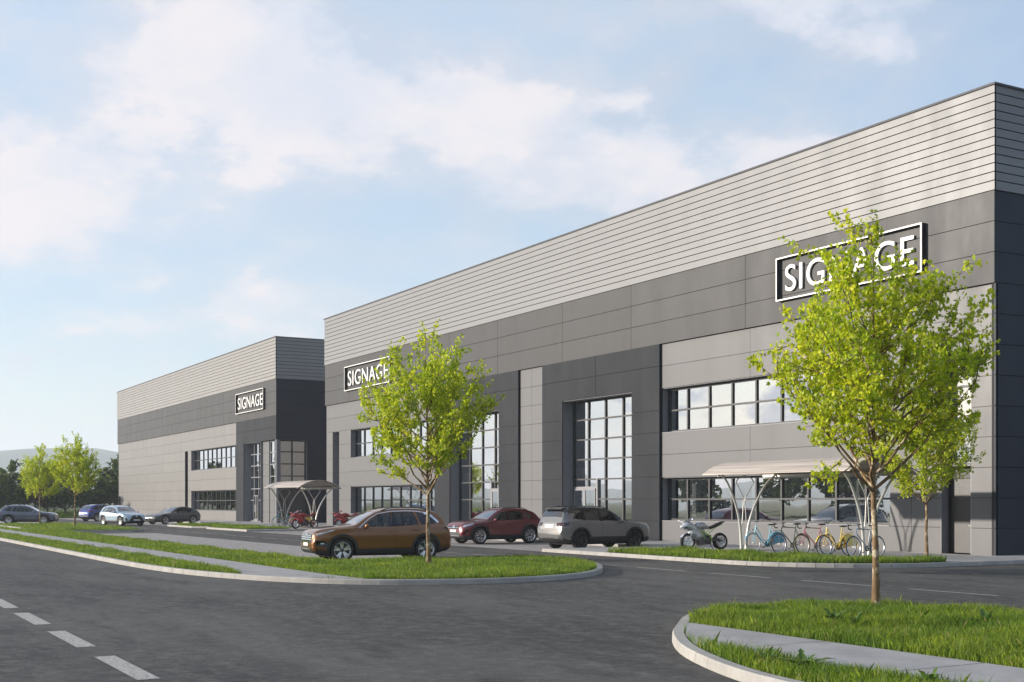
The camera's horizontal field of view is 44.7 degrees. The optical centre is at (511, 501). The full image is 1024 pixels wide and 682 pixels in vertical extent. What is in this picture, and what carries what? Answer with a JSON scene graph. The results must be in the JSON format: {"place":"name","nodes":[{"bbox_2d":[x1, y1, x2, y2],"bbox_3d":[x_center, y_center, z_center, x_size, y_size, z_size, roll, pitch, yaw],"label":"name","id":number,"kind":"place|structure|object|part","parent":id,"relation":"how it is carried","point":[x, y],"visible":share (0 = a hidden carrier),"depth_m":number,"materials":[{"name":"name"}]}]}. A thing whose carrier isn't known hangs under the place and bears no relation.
{"place":"outdoors","nodes":[
{"label":"outdoors","id":0,"kind":"place"},
{"bbox_2d":[0,505,58,522],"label":"parked car","id":1,"kind":"object","parent":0,"point":[22,513],"visible":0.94,"depth_m":101.35,"materials":[{"name":"metal"}]},
{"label":"side window","id":2,"kind":"part","parent":1,"relation":"part of","materials":[{"name":"black glass"}]},
{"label":"side window","id":3,"kind":"part","parent":1,"relation":"part of","materials":[{"name":"black glass"}]},
{"bbox_2d":[0,503,113,517],"bbox_3d":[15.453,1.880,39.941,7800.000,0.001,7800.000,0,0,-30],"label":"ground","id":4,"kind":"structure","parent":0,"point":[60,509],"depth_m":345.23,"materials":[{"name":"green plant"}]},
{"bbox_2d":[0,479,9,502],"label":"woodland tree","id":5,"kind":"object","parent":4,"relation":"on","point":[2,492],"visible":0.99,"depth_m":152.84,"materials":[{"name":"green plant"}]},
{"bbox_2d":[0,458,40,505],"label":"woodland tree","id":6,"kind":"object","parent":4,"relation":"on","point":[9,480],"visible":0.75,"depth_m":155.05,"materials":[{"name":"green plant"}]},
{"bbox_2d":[14,485,51,508],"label":"woodland tree","id":7,"kind":"object","parent":4,"relation":"on","point":[35,506],"visible":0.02,"depth_m":163.81,"materials":[{"name":"green plant"}]},
{"bbox_2d":[16,463,72,511],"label":"woodland tree","id":8,"kind":"object","parent":4,"relation":"on","point":[57,499],"visible":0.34,"depth_m":158.97,"materials":[{"name":"green plant"}]},
{"bbox_2d":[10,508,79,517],"bbox_3d":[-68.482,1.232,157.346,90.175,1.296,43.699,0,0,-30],"label":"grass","id":9,"kind":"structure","parent":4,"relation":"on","point":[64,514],"depth_m":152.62,"materials":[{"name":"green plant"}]},
{"bbox_2d":[50,473,79,511],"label":"woodland tree","id":10,"kind":"object","parent":4,"relation":"on","point":[65,505],"visible":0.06,"depth_m":166.15,"materials":[{"name":"green plant"}]},
{"bbox_2d":[62,469,114,507],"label":"woodland tree","id":11,"kind":"object","parent":4,"relation":"on","point":[99,491],"visible":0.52,"depth_m":158.47,"materials":[{"name":"green plant"}]},
{"bbox_2d":[92,458,117,504],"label":"woodland tree","id":12,"kind":"object","parent":4,"relation":"on","point":[114,465],"visible":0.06,"depth_m":168.99,"materials":[{"name":"green plant"}]},
{"bbox_2d":[93,454,117,504],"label":"woodland tree","id":13,"kind":"object","parent":4,"relation":"on","point":[110,475],"visible":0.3,"depth_m":160.82,"materials":[{"name":"green plant"}]},
{"bbox_2d":[0,448,117,502],"bbox_3d":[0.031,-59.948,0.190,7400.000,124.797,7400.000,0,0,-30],"label":"hills","id":14,"kind":"structure","parent":0,"point":[103,456],"depth_m":2591.00,"materials":[{"name":"grey plant"}]},
{"bbox_2d":[59,518,184,525],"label":"parking paving","id":15,"kind":"structure","parent":0,"point":[157,523],"depth_m":105.50,"materials":[{"name":"grey asphalt"}]},
{"bbox_2d":[79,504,106,520],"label":"parked car","id":16,"kind":"object","parent":15,"relation":"on","point":[87,512],"visible":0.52,"depth_m":116.97,"materials":[{"name":"blue paint"}]},
{"bbox_2d":[99,505,144,525],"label":"car","id":17,"kind":"object","parent":15,"relation":"on","point":[121,515],"visible":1,"depth_m":95.48,"materials":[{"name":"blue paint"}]},
{"bbox_2d":[145,506,200,523],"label":"parked car","id":18,"kind":"object","parent":15,"relation":"on","point":[179,514],"visible":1,"depth_m":102.02,"materials":[{"name":"paint"}]},
{"bbox_2d":[0,529,363,578],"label":"footpath","id":19,"kind":"structure","parent":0,"point":[248,568],"depth_m":35.52,"materials":[{"name":"concrete"}]},
{"bbox_2d":[175,522,240,525],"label":"grass","id":20,"kind":"structure","parent":0,"point":[199,524],"depth_m":89.81,"materials":[{"name":"green plant"}]},
{"bbox_2d":[104,533,400,558],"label":"parking paving","id":21,"kind":"structure","parent":0,"point":[262,547],"depth_m":53.72,"materials":[{"name":"grey concrete"}]},
{"bbox_2d":[301,507,450,559],"bbox_3d":[-4.258,1.002,39.128,4.522,1.684,2.205,0,0,-24],"label":"parked car","id":22,"kind":"object","parent":21,"relation":"on","point":[401,531],"visible":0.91,"depth_m":38.42,"materials":[{"name":"brown metal"}]},
{"bbox_3d":[-4.173,0.546,38.366,1.049,0.462,0.223,0,0,-24],"label":"side window","id":23,"kind":"part","parent":22,"relation":"part of","materials":[{"name":"black glass"}]},
{"bbox_3d":[-3.289,0.539,38.748,0.789,0.465,0.228,0,0,-24],"label":"side window","id":24,"kind":"part","parent":22,"relation":"part of","materials":[{"name":"black glass"}]},
{"bbox_3d":[-2.705,0.521,39.002,0.652,0.422,0.222,0,0,-24],"label":"side window","id":25,"kind":"part","parent":22,"relation":"part of","materials":[{"name":"black glass"}]},
{"bbox_2d":[183,520,326,525],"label":"forecourt","id":26,"kind":"structure","parent":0,"point":[242,523],"depth_m":99.21,"materials":[{"name":"concrete"}]},
{"bbox_2d":[215,527,309,529],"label":"forecourt","id":27,"kind":"structure","parent":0,"point":[290,528],"depth_m":80.69,"materials":[{"name":"concrete"}]},
{"bbox_2d":[272,510,293,525],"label":"bicycle","id":28,"kind":"object","parent":27,"relation":"on","point":[281,518],"visible":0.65,"depth_m":85.45,"materials":[{"name":"blue metal"}]},
{"bbox_2d":[278,512,299,526],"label":"bicycle","id":29,"kind":"object","parent":27,"relation":"on","point":[285,518],"visible":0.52,"depth_m":84.25,"materials":[{"name":"green metal"}]},
{"bbox_2d":[284,511,304,527],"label":"bicycle","id":30,"kind":"object","parent":27,"relation":"on","point":[290,518],"visible":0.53,"depth_m":83.22,"materials":[{"name":"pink metal"}]},
{"bbox_2d":[289,510,312,527],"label":"bicycle","id":31,"kind":"object","parent":27,"relation":"on","point":[309,519],"visible":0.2,"depth_m":82.58,"materials":[{"name":"yellow metal"}]},
{"bbox_2d":[264,480,341,526],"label":"cycle shelter","id":32,"kind":"object","parent":27,"relation":"on","point":[307,485],"visible":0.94,"depth_m":83.17,"materials":[{"name":"metal"}]},
{"bbox_2d":[290,510,317,528],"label":"motorcycle","id":33,"kind":"object","parent":27,"relation":"on","point":[300,519],"visible":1,"depth_m":79.72,"materials":[{"name":"metal"}]},
{"label":"turf","id":34,"kind":"structure","parent":27,"relation":"on","visible":0},
{"bbox_2d":[211,523,290,528],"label":"grass","id":35,"kind":"structure","parent":34,"relation":"on","point":[245,526],"depth_m":80.56,"materials":[{"name":"green plant"}]},
{"bbox_2d":[0,526,596,578],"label":"turf","id":36,"kind":"structure","parent":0,"point":[301,570],"depth_m":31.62,"materials":[{"name":"plant"}]},
{"bbox_2d":[357,319,505,563],"bbox_3d":[-2.276,-1.574,33.671,4.026,6.732,3.838,0,0,42],"label":"maple tree","id":37,"kind":"object","parent":36,"relation":"on","point":[443,438],"visible":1,"depth_m":33.15,"materials":[{"name":"green plant"}]},
{"bbox_2d":[250,531,604,551],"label":"parking paving","id":38,"kind":"structure","parent":0,"point":[499,544],"depth_m":53.72,"materials":[{"name":"grey asphalt"}]},
{"bbox_2d":[279,531,544,549],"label":"bay markings","id":39,"kind":"object","parent":38,"relation":"on","point":[451,541],"visible":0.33,"depth_m":54.89,"materials":[{"name":"paint"}]},
{"bbox_2d":[447,507,540,543],"bbox_3d":[-0.742,1.038,55.250,4.272,1.613,2.205,0,0,-32],"label":"parked car","id":40,"kind":"object","parent":38,"relation":"on","point":[510,524],"visible":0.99,"depth_m":54.57,"materials":[{"name":"red paint"}]},
{"bbox_3d":[-0.562,0.607,54.501,0.983,0.418,0.208,0,0,-32],"label":"side window","id":41,"kind":"part","parent":40,"relation":"part of","materials":[{"name":"black glass"}]},
{"bbox_3d":[0.229,0.606,54.982,0.768,0.421,0.216,0,0,-32],"label":"side window","id":42,"kind":"part","parent":40,"relation":"part of","materials":[{"name":"black glass"}]},
{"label":"side window","id":43,"kind":"part","parent":40,"relation":"part of","materials":[{"name":"black glass"}]},
{"bbox_2d":[537,506,648,547],"bbox_3d":[3.256,1.002,49.296,4.436,1.684,2.215,0,0,-34],"label":"parked car","id":44,"kind":"object","parent":38,"relation":"on","point":[576,526],"visible":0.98,"depth_m":48.31,"materials":[{"name":"silver metal"}]},
{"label":"rear window","id":45,"kind":"part","parent":44,"relation":"part of","materials":[{"name":"grey glass"}]},
{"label":"side window","id":46,"kind":"part","parent":44,"relation":"part of","materials":[{"name":"black glass"}]},
{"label":"side window","id":47,"kind":"part","parent":44,"relation":"part of","materials":[{"name":"black glass"}]},
{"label":"side window","id":48,"kind":"part","parent":44,"relation":"part of","materials":[{"name":"black glass"}]},
{"bbox_2d":[0,521,1023,681],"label":"road","id":49,"kind":"structure","parent":0,"point":[612,624],"depth_m":19.09,"materials":[{"name":"grey asphalt"}]},
{"bbox_2d":[0,525,142,531],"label":"kerb","id":50,"kind":"structure","parent":49,"relation":"on","point":[138,530],"depth_m":76.27,"materials":[{"name":"concrete"}]},
{"bbox_2d":[0,537,602,584],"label":"kerb","id":51,"kind":"structure","parent":49,"relation":"on","point":[598,570],"depth_m":29.12,"materials":[{"name":"concrete"}]},
{"bbox_2d":[0,526,998,679],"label":"lane markings","id":52,"kind":"object","parent":49,"relation":"on","point":[128,668],"visible":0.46,"depth_m":16.34,"materials":[{"name":"paint"}]},
{"bbox_2d":[672,603,854,681],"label":"kerb","id":53,"kind":"structure","parent":49,"relation":"on","point":[684,646],"depth_m":13.63,"materials":[{"name":"concrete"}]},
{"bbox_2d":[0,0,1023,451],"label":"sky","id":54,"kind":"structure","parent":0,"point":[184,183],"materials":[{"name":"blue"}]},
{"bbox_2d":[54,519,1023,598],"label":"car park","id":55,"kind":"structure","parent":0,"point":[1006,581],"depth_m":33.05,"materials":[{"name":"grey asphalt"}]},
{"bbox_2d":[166,520,262,527],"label":"kerb","id":56,"kind":"structure","parent":55,"relation":"on","point":[173,525],"depth_m":90.55,"materials":[{"name":"concrete"}]},
{"bbox_2d":[116,336,326,522],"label":"warehouse","id":57,"kind":"structure","parent":55,"relation":"on","point":[188,437],"depth_m":112.26,"materials":[{"name":"silver metal"}]},
{"bbox_2d":[192,490,235,510],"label":"window","id":58,"kind":"structure","parent":57,"relation":"in","point":[205,500],"depth_m":118.09,"materials":[{"name":"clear glass"}]},
{"bbox_2d":[192,445,235,470],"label":"window","id":59,"kind":"structure","parent":57,"relation":"in","point":[218,457],"depth_m":118.12,"materials":[{"name":"clear glass"}]},
{"bbox_2d":[235,388,264,413],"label":"sign","id":60,"kind":"object","parent":57,"relation":"attached to","point":[237,408],"visible":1,"depth_m":106.63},
{"bbox_2d":[270,440,280,488],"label":"corner window","id":61,"kind":"structure","parent":57,"relation":"in","point":[273,442],"depth_m":102.55,"materials":[{"name":"clear glass"}]},
{"bbox_2d":[278,439,306,488],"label":"corner window","id":62,"kind":"structure","parent":57,"relation":"in","point":[293,452],"depth_m":102.10,"materials":[{"name":"grey glass"}]},
{"bbox_2d":[207,527,306,531],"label":"kerb","id":63,"kind":"structure","parent":55,"relation":"on","point":[230,529],"depth_m":78.50,"materials":[{"name":"concrete"}]},
{"bbox_2d":[300,525,1023,567],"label":"kerb","id":64,"kind":"structure","parent":55,"relation":"on","point":[851,565],"depth_m":36.49,"materials":[{"name":"concrete"}]},
{"bbox_2d":[323,82,1023,555],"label":"warehouse","id":65,"kind":"structure","parent":55,"relation":"on","point":[613,352],"depth_m":52.87,"materials":[{"name":"silver metal"}]},
{"bbox_2d":[333,431,339,524],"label":"slot window","id":66,"kind":"structure","parent":65,"relation":"in","point":[336,472],"depth_m":90.56,"materials":[{"name":"black glass"}]},
{"bbox_2d":[344,356,391,390],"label":"sign","id":67,"kind":"object","parent":65,"relation":"attached to","point":[356,381],"visible":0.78,"depth_m":85.08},
{"bbox_2d":[352,484,434,513],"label":"window","id":68,"kind":"structure","parent":65,"relation":"in","point":[364,498],"depth_m":82.68,"materials":[{"name":"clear glass"}]},
{"bbox_2d":[352,420,434,457],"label":"window","id":69,"kind":"structure","parent":65,"relation":"in","point":[362,443],"depth_m":85.77,"materials":[{"name":"clear glass"}]},
{"bbox_2d":[662,475,889,525],"bbox_3d":[10.204,-0.110,49.931,0.495,1.945,13.500,0,0,-30],"label":"window","id":70,"kind":"structure","parent":65,"relation":"in","point":[704,498],"depth_m":49.89,"materials":[{"name":"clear glass"}]},
{"bbox_2d":[662,359,889,432],"bbox_3d":[10.204,-4.060,49.931,0.495,2.005,13.500,0,0,-30],"label":"window","id":71,"kind":"structure","parent":65,"relation":"in","point":[747,401],"depth_m":52.27,"materials":[{"name":"clear glass"}]},
{"bbox_2d":[776,222,924,301],"bbox_3d":[12.174,-8.645,45.531,0.187,1.678,7.308,0,0,-30],"label":"sign","id":72,"kind":"object","parent":65,"relation":"attached to","point":[877,253],"visible":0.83,"depth_m":45.44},
{"bbox_2d":[941,466,970,552],"bbox_3d":[14.958,0.275,41.551,0.476,2.910,1.270,0,0,-30],"label":"service door","id":73,"kind":"structure","parent":65,"relation":"in","point":[955,498],"depth_m":41.86,"materials":[{"name":"metal"}]},
{"bbox_2d":[942,350,971,466],"bbox_3d":[14.950,-3.121,41.546,0.495,3.882,1.270,0,0,-30],"label":"slot window","id":74,"kind":"structure","parent":65,"relation":"in","point":[965,386],"depth_m":41.66,"materials":[{"name":"clear glass"}]},
{"bbox_2d":[287,525,1023,562],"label":"forecourt","id":75,"kind":"structure","parent":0,"point":[949,557],"depth_m":43.41,"materials":[{"name":"concrete"}]},
{"bbox_2d":[333,510,358,524],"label":"motorcycle","id":76,"kind":"object","parent":75,"relation":"on","point":[342,518],"visible":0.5,"depth_m":79.61,"materials":[{"name":"metal"}]},
{"bbox_2d":[678,517,727,549],"bbox_3d":[6.859,1.141,44.674,2.040,1.190,0.970,0,-5,-28],"label":"motorcycle","id":77,"kind":"object","parent":75,"relation":"on","point":[695,533],"visible":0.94,"depth_m":44.43,"materials":[{"name":"metal"}]},
{"bbox_2d":[745,519,785,551],"bbox_3d":[8.621,1.167,42.454,1.784,1.138,0.654,0,-5,-29],"label":"bicycle","id":78,"kind":"object","parent":75,"relation":"on","point":[767,543],"visible":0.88,"depth_m":42.49,"materials":[{"name":"blue metal"}]},
{"bbox_2d":[607,544,946,562],"bbox_3d":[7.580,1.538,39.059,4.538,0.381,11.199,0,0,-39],"label":"grass","id":79,"kind":"structure","parent":75,"relation":"on","point":[747,554],"depth_m":37.45,"materials":[{"name":"green plant"}]},
{"bbox_2d":[771,522,809,552],"bbox_3d":[9.233,1.196,41.346,1.750,1.080,0.455,0,-5,-32],"label":"bicycle","id":80,"kind":"object","parent":75,"relation":"on","point":[781,535],"visible":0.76,"depth_m":41.22,"materials":[{"name":"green metal"}]},
{"bbox_2d":[702,457,917,555],"bbox_3d":[9.692,0.166,41.392,2.936,3.146,7.100,0,0,-30],"label":"cycle shelter","id":81,"kind":"object","parent":75,"relation":"on","point":[781,469],"visible":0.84,"depth_m":41.13,"materials":[{"name":"metal"}]},
{"bbox_2d":[793,522,834,554],"bbox_3d":[9.780,1.197,40.388,1.750,1.080,0.455,0,-6,-27],"label":"bicycle","id":82,"kind":"object","parent":75,"relation":"on","point":[820,545],"visible":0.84,"depth_m":40.35,"materials":[{"name":"pink metal"}]},
{"bbox_2d":[815,520,857,555],"bbox_3d":[10.280,1.167,39.522,1.784,1.138,0.654,0,-5,-30],"label":"bicycle","id":83,"kind":"object","parent":75,"relation":"on","point":[840,545],"visible":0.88,"depth_m":39.58,"materials":[{"name":"yellow metal"}]},
{"bbox_2d":[846,524,884,555],"bbox_3d":[10.892,1.195,38.414,1.750,1.080,0.455,0,-4,-33],"label":"bicycle","id":84,"kind":"object","parent":75,"relation":"on","point":[866,547],"visible":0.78,"depth_m":38.28,"materials":[{"name":"grey metal"}]},
{"bbox_2d":[855,378,985,555],"bbox_3d":[12.369,-1.091,37.402,3.753,5.751,3.171,0,0,-32],"label":"maple tree","id":85,"kind":"object","parent":75,"relation":"on","point":[940,446],"visible":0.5,"depth_m":37.01,"materials":[{"name":"green plant"}]},
{"bbox_2d":[683,595,1023,681],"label":"turf","id":86,"kind":"structure","parent":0,"point":[814,639],"depth_m":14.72,"materials":[{"name":"plant"}]},
{"bbox_2d":[756,646,776,660],"bbox_3d":[2.733,1.639,13.409,0.246,0.201,0.394,0,0,5],"label":"weed","id":87,"kind":"object","parent":86,"relation":"on","point":[771,650],"visible":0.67,"depth_m":13.39,"materials":[{"name":"green plant"}]},
{"bbox_2d":[772,648,835,665],"bbox_3d":[3.015,1.649,13.047,0.650,0.183,0.419,0,0,37],"label":"weed","id":88,"kind":"object","parent":86,"relation":"on","point":[801,655],"visible":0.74,"depth_m":13.09,"materials":[{"name":"green plant"}]},
{"bbox_2d":[818,607,845,620],"bbox_3d":[4.574,1.630,17.723,0.523,0.219,0.478,0,0,-30],"label":"weed","id":89,"kind":"object","parent":86,"relation":"on","point":[835,614],"visible":0.66,"depth_m":17.79,"materials":[{"name":"green plant"}]},
{"bbox_2d":[848,611,866,623],"bbox_3d":[4.755,1.628,17.314,0.302,0.223,0.323,0,0,-30],"label":"weed","id":90,"kind":"object","parent":86,"relation":"on","point":[857,617],"visible":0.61,"depth_m":17.25,"materials":[{"name":"green plant"}]},
{"bbox_2d":[746,207,999,606],"bbox_3d":[5.937,-1.549,20.575,3.977,6.684,4.074,0,0,-20],"label":"maple tree","id":91,"kind":"object","parent":86,"relation":"on","point":[875,344],"visible":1,"depth_m":20.16,"materials":[{"name":"green plant"}]},
{"bbox_2d":[916,667,943,681],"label":"weed","id":92,"kind":"object","parent":86,"relation":"on","point":[925,676],"visible":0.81,"depth_m":11.65,"materials":[{"name":"green plant"}]},
{"bbox_2d":[970,609,993,621],"bbox_3d":[6.684,1.626,17.643,0.438,0.228,0.318,0,0,-42],"label":"weed","id":93,"kind":"object","parent":86,"relation":"on","point":[983,613],"visible":0.76,"depth_m":17.70,"materials":[{"name":"green plant"}]},
{"bbox_2d":[685,622,1023,681],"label":"footpath","id":94,"kind":"structure","parent":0,"point":[857,654],"depth_m":13.95,"materials":[{"name":"concrete"}]},
{"label":"turf","id":95,"kind":"structure","parent":0,"visible":0},
{"bbox_2d":[18,443,65,522],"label":"maple tree","id":96,"kind":"object","parent":95,"relation":"on","point":[37,483],"visible":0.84,"depth_m":94.42,"materials":[{"name":"green plant"}]},
{"bbox_2d":[0,521,139,529],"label":"grass","id":97,"kind":"structure","parent":95,"relation":"on","point":[67,526],"depth_m":82.75,"materials":[{"name":"green plant"}]},
{"bbox_2d":[45,432,101,525],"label":"maple tree","id":98,"kind":"object","parent":95,"relation":"on","point":[78,460],"visible":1,"depth_m":86.13,"materials":[{"name":"green plant"}]}
]}

